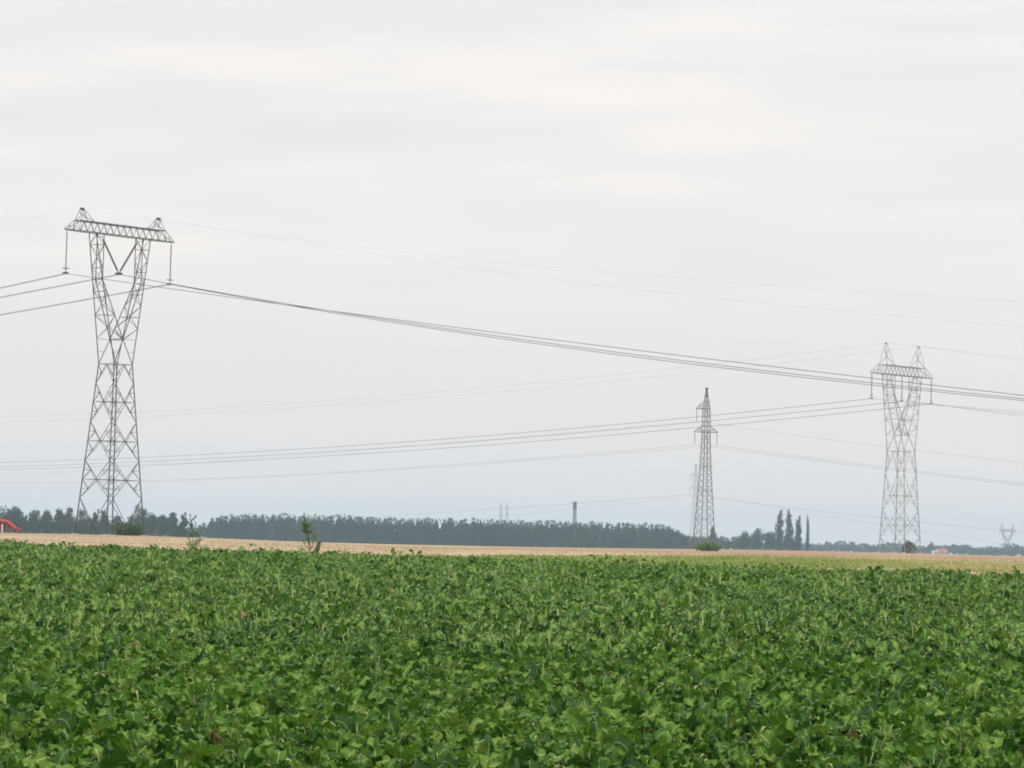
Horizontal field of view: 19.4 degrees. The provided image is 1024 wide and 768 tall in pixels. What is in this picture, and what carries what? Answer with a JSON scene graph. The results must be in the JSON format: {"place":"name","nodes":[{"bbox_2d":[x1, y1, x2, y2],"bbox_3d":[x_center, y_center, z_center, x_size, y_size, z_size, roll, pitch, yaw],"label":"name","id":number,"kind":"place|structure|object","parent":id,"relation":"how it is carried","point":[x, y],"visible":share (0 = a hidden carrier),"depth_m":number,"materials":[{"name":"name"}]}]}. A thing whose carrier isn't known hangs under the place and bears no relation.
{"place":"outdoors","nodes":[
{"label":"outdoors","id":0,"kind":"place"},
{"bbox_2d":[0,532,1023,574],"bbox_3d":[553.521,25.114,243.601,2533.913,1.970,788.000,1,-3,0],"label":"stubble field","id":1,"kind":"structure","parent":0,"point":[136,540],"depth_m":256.01,"materials":[{"name":"beige plant"}]},
{"bbox_2d":[0,519,20,532],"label":"farm implement","id":2,"kind":"object","parent":1,"relation":"on","point":[8,524],"visible":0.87,"depth_m":371.39,"materials":[{"name":"red paint"}]},
{"bbox_2d":[63,208,173,535],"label":"lattice pylon","id":3,"kind":"object","parent":1,"relation":"on","point":[112,402],"visible":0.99,"depth_m":360.11,"materials":[{"name":"metal"}]},
{"bbox_2d":[0,273,1023,395],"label":"overhead cable","id":4,"kind":"object","parent":3,"relation":"hanging from","point":[505,333],"visible":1,"depth_m":306.81,"materials":[{"name":"metal"}]},
{"bbox_2d":[0,284,1023,400],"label":"overhead cable","id":5,"kind":"object","parent":3,"relation":"hanging from","point":[491,337],"visible":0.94,"depth_m":331.32,"materials":[{"name":"metal"}]},
{"bbox_2d":[1,274,1023,398],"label":"overhead cable","id":6,"kind":"object","parent":3,"relation":"hanging from","point":[495,335],"visible":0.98,"depth_m":319.00,"materials":[{"name":"metal"}]},
{"bbox_2d":[40,209,1014,300],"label":"overhead cable","id":7,"kind":"object","parent":3,"relation":"attached to","point":[525,264],"visible":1,"depth_m":310.52,"materials":[{"name":"metal"}]},
{"bbox_2d":[55,220,1019,326],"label":"overhead cable","id":8,"kind":"object","parent":3,"relation":"attached to","point":[597,284],"visible":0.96,"depth_m":317.54,"materials":[{"name":"metal"}]},
{"bbox_2d":[113,521,142,535],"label":"green bush","id":9,"kind":"object","parent":1,"relation":"on","point":[132,528],"visible":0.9,"depth_m":361.61,"materials":[{"name":"green plant"}]},
{"bbox_2d":[382,553,1023,571],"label":"meadow grass","id":10,"kind":"structure","parent":1,"relation":"on","point":[828,560],"depth_m":182.66,"materials":[{"name":"plant"}]},
{"bbox_2d":[451,555,1021,570],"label":"grass strip","id":11,"kind":"object","parent":1,"relation":"on","point":[780,563],"depth_m":181.02,"materials":[{"name":"green plant"}]},
{"bbox_2d":[0,0,1023,555],"label":"sky","id":12,"kind":"structure","parent":0,"point":[870,147],"materials":[{"name":"white"}]},
{"bbox_2d":[399,544,1002,555],"bbox_3d":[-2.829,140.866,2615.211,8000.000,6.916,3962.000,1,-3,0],"label":"countryside","id":13,"kind":"structure","parent":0,"point":[508,546],"depth_m":848.09,"materials":[{"name":"green plant"}]},
{"bbox_2d":[0,505,15,532],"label":"broadleaf tree","id":14,"kind":"object","parent":13,"relation":"on","point":[3,514],"visible":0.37,"depth_m":1089.41,"materials":[{"name":"green plant"}]},
{"bbox_2d":[4,505,26,531],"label":"broadleaf tree","id":15,"kind":"object","parent":13,"relation":"on","point":[17,516],"visible":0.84,"depth_m":1080.81,"materials":[{"name":"green plant"}]},
{"bbox_2d":[21,514,30,532],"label":"conifer tree","id":16,"kind":"object","parent":13,"relation":"on","point":[26,528],"visible":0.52,"depth_m":1105.30,"materials":[{"name":"green plant"}]},
{"bbox_2d":[27,510,49,532],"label":"broadleaf tree","id":17,"kind":"object","parent":13,"relation":"on","point":[35,523],"visible":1,"depth_m":1076.35,"materials":[{"name":"green plant"}]},
{"bbox_2d":[41,509,54,533],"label":"broadleaf tree","id":18,"kind":"object","parent":13,"relation":"on","point":[47,514],"visible":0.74,"depth_m":1099.79,"materials":[{"name":"green plant"}]},
{"bbox_2d":[48,508,63,533],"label":"broadleaf tree","id":19,"kind":"object","parent":13,"relation":"on","point":[56,524],"visible":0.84,"depth_m":1090.91,"materials":[{"name":"green plant"}]},
{"bbox_2d":[59,507,77,533],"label":"broadleaf tree","id":20,"kind":"object","parent":13,"relation":"on","point":[68,522],"visible":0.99,"depth_m":1075.47,"materials":[{"name":"green plant"}]},
{"bbox_2d":[74,509,89,533],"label":"broadleaf tree","id":21,"kind":"object","parent":13,"relation":"on","point":[81,528],"visible":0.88,"depth_m":1097.76,"materials":[{"name":"green plant"}]},
{"bbox_2d":[88,509,103,534],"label":"conifer tree","id":22,"kind":"object","parent":13,"relation":"on","point":[99,531],"visible":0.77,"depth_m":1074.65,"materials":[{"name":"green plant"}]},
{"bbox_2d":[97,510,111,533],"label":"broadleaf tree","id":23,"kind":"object","parent":13,"relation":"on","point":[102,521],"visible":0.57,"depth_m":1094.45,"materials":[{"name":"green plant"}]},
{"bbox_2d":[107,515,124,533],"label":"broadleaf tree","id":24,"kind":"object","parent":13,"relation":"on","point":[115,519],"visible":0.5,"depth_m":1076.43,"materials":[{"name":"green plant"}]},
{"bbox_2d":[126,504,152,532],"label":"broadleaf tree","id":25,"kind":"object","parent":13,"relation":"on","point":[146,520],"visible":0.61,"depth_m":1077.31,"materials":[{"name":"green plant"}]},
{"bbox_2d":[144,513,159,535],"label":"broadleaf tree","id":26,"kind":"object","parent":13,"relation":"on","point":[155,525],"visible":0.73,"depth_m":1094.16,"materials":[{"name":"green plant"}]},
{"bbox_2d":[157,514,169,536],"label":"broadleaf tree","id":27,"kind":"object","parent":13,"relation":"on","point":[162,528],"visible":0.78,"depth_m":1113.68,"materials":[{"name":"green plant"}]},
{"bbox_2d":[166,512,177,536],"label":"broadleaf tree","id":28,"kind":"object","parent":13,"relation":"on","point":[172,520],"visible":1,"depth_m":1078.98,"materials":[{"name":"green plant"}]},
{"bbox_2d":[173,512,188,536],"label":"conifer tree","id":29,"kind":"object","parent":13,"relation":"on","point":[182,528],"visible":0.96,"depth_m":1083.91,"materials":[{"name":"green plant"}]},
{"bbox_2d":[0,522,746,549],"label":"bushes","id":30,"kind":"object","parent":13,"relation":"on","point":[728,545],"visible":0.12,"depth_m":1456.40,"materials":[{"name":"green plant"}]},
{"bbox_2d":[204,512,703,548],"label":"woodland","id":31,"kind":"object","parent":13,"relation":"on","point":[428,532],"visible":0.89,"depth_m":1497.38,"materials":[{"name":"green plant"}]},
{"bbox_2d":[572,502,577,527],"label":"lookout tower","id":32,"kind":"structure","parent":13,"relation":"on","point":[574,509],"depth_m":1897.38,"materials":[{"name":"paint"}]},
{"bbox_2d":[688,464,701,548],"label":"lattice pylon","id":33,"kind":"object","parent":13,"relation":"on","point":[694,502],"visible":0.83,"depth_m":1239.18,"materials":[{"name":"metal"}]},
{"bbox_2d":[193,494,1014,531],"bbox_3d":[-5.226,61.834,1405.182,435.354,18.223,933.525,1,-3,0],"label":"overhead cable","id":34,"kind":"object","parent":33,"relation":"hanging from","point":[689,494],"visible":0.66,"depth_m":1223.83,"materials":[{"name":"metal"}]},
{"bbox_2d":[424,496,1023,547],"bbox_3d":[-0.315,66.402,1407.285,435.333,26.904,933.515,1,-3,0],"label":"overhead cable","id":35,"kind":"object","parent":33,"relation":"hanging from","point":[757,504],"visible":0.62,"depth_m":1176.37,"materials":[{"name":"metal"}]},
{"bbox_2d":[708,527,717,543],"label":"poplar tree","id":36,"kind":"object","parent":13,"relation":"on","point":[711,535],"visible":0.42,"depth_m":1497.57,"materials":[{"name":"green plant"}]},
{"bbox_2d":[736,531,750,548],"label":"broadleaf tree","id":37,"kind":"object","parent":13,"relation":"on","point":[744,541],"visible":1,"depth_m":1496.79,"materials":[{"name":"green plant"}]},
{"bbox_2d":[747,528,767,549],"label":"broadleaf tree","id":38,"kind":"object","parent":13,"relation":"on","point":[755,542],"visible":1,"depth_m":1487.01,"materials":[{"name":"green plant"}]},
{"bbox_2d":[763,530,776,549],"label":"broadleaf tree","id":39,"kind":"object","parent":13,"relation":"on","point":[770,541],"visible":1,"depth_m":1496.99,"materials":[{"name":"green plant"}]},
{"bbox_2d":[774,510,784,549],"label":"poplar tree","id":40,"kind":"object","parent":13,"relation":"on","point":[779,533],"visible":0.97,"depth_m":1497.49,"materials":[{"name":"green plant"}]},
{"bbox_2d":[784,509,793,550],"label":"poplar tree","id":41,"kind":"object","parent":13,"relation":"on","point":[789,531],"visible":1,"depth_m":1497.60,"materials":[{"name":"green plant"}]},
{"bbox_2d":[776,536,801,550],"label":"broadleaf tree","id":42,"kind":"object","parent":13,"relation":"on","point":[784,544],"visible":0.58,"depth_m":1511.23,"materials":[{"name":"green plant"}]},
{"bbox_2d":[794,516,802,550],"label":"poplar tree","id":43,"kind":"object","parent":13,"relation":"on","point":[798,538],"visible":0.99,"depth_m":1497.73,"materials":[{"name":"green plant"}]},
{"bbox_2d":[805,516,809,550],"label":"poplar tree","id":44,"kind":"object","parent":13,"relation":"on","point":[807,537],"visible":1,"depth_m":1537.83,"materials":[{"name":"green plant"}]},
{"bbox_2d":[733,539,1023,555],"bbox_3d":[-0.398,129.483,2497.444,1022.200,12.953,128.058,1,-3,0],"label":"distant treeline","id":45,"kind":"object","parent":13,"relation":"on","point":[955,549],"visible":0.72,"depth_m":2466.89,"materials":[{"name":"green plant"}]},
{"bbox_2d":[925,541,936,552],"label":"broadleaf tree","id":46,"kind":"object","parent":13,"relation":"on","point":[930,547],"visible":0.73,"depth_m":2296.13,"materials":[{"name":"green plant"}]},
{"bbox_2d":[936,548,947,553],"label":"farmhouse","id":47,"kind":"object","parent":13,"relation":"on","point":[943,551],"visible":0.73,"depth_m":1995.13,"materials":[{"name":"red tile"}]},
{"bbox_2d":[999,523,1015,555],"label":"lattice pylon","id":48,"kind":"object","parent":13,"relation":"on","point":[1013,529],"visible":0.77,"depth_m":2996.75,"materials":[{"name":"metal"}]},
{"bbox_2d":[1009,545,1013,555],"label":"broadleaf tree","id":49,"kind":"object","parent":13,"relation":"on","point":[1011,552],"visible":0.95,"depth_m":2345.67,"materials":[{"name":"green plant"}]},
{"bbox_2d":[470,546,1023,559],"bbox_3d":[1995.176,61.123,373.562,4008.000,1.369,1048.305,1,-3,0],"label":"harvested field","id":50,"kind":"structure","parent":0,"point":[825,553],"depth_m":412.69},
{"bbox_2d":[692,388,717,548],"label":"lattice pylon","id":51,"kind":"object","parent":50,"relation":"on","point":[704,439],"visible":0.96,"depth_m":655.95,"materials":[{"name":"metal"}]},
{"bbox_2d":[10,421,1021,475],"bbox_3d":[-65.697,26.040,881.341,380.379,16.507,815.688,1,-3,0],"label":"overhead cable","id":52,"kind":"object","parent":51,"relation":"hanging from","point":[605,429],"visible":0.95,"depth_m":677.47,"materials":[{"name":"metal"}]},
{"bbox_2d":[101,445,1023,485],"bbox_3d":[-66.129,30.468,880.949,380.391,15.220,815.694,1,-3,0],"label":"overhead cable","id":53,"kind":"object","parent":51,"relation":"hanging from","point":[605,452],"visible":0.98,"depth_m":683.73,"materials":[{"name":"metal"}]},
{"bbox_2d":[693,542,720,550],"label":"green bush","id":54,"kind":"object","parent":50,"relation":"on","point":[709,546],"visible":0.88,"depth_m":438.86,"materials":[{"name":"green plant"}]},
{"bbox_2d":[870,342,933,553],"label":"lattice pylon","id":55,"kind":"object","parent":50,"relation":"on","point":[904,420],"visible":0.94,"depth_m":616.80,"materials":[{"name":"metal"}]},
{"bbox_2d":[0,404,1017,469],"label":"overhead cable","id":56,"kind":"object","parent":55,"relation":"hanging from","point":[534,441],"visible":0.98,"depth_m":691.25,"materials":[{"name":"metal"}]},
{"bbox_2d":[0,399,1019,462],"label":"overhead cable","id":57,"kind":"object","parent":55,"relation":"hanging from","point":[525,432],"visible":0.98,"depth_m":664.04,"materials":[{"name":"metal"}]},
{"bbox_2d":[0,347,1022,422],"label":"overhead cable","id":58,"kind":"object","parent":55,"relation":"attached to","point":[536,388],"visible":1,"depth_m":687.67,"materials":[{"name":"metal"}]},
{"bbox_2d":[6,401,1018,466],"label":"overhead cable","id":59,"kind":"object","parent":55,"relation":"hanging from","point":[524,437],"visible":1,"depth_m":677.95,"materials":[{"name":"metal"}]},
{"bbox_2d":[20,343,1006,416],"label":"overhead cable","id":60,"kind":"object","parent":55,"relation":"attached to","point":[527,383],"visible":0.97,"depth_m":674.28,"materials":[{"name":"metal"}]},
{"bbox_2d":[902,540,915,552],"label":"dark bush","id":61,"kind":"object","parent":50,"relation":"on","point":[907,546],"visible":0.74,"depth_m":638.82,"materials":[{"name":"green plant"}]},
{"bbox_3d":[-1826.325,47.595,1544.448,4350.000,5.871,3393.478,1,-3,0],"label":"crop soil","id":62,"kind":"structure","parent":0,"visible":0},
{"bbox_2d":[185,513,203,548],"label":"tall weed","id":63,"kind":"object","parent":62,"relation":"on","point":[192,535],"visible":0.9,"depth_m":142.70,"materials":[{"name":"green plant"}]},
{"bbox_2d":[300,513,318,551],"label":"tall weed","id":64,"kind":"object","parent":62,"relation":"on","point":[305,528],"visible":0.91,"depth_m":138.74,"materials":[{"name":"green plant"}]},
{"bbox_2d":[314,541,321,553],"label":"tall weed","id":65,"kind":"object","parent":62,"relation":"on","point":[317,550],"visible":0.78,"depth_m":139.16,"materials":[{"name":"green plant"}]},
{"bbox_2d":[0,538,1023,767],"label":"sugar beet crop","id":66,"kind":"object","parent":62,"relation":"on","point":[116,656],"visible":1,"depth_m":39.17,"materials":[{"name":"green plant"}]}
]}

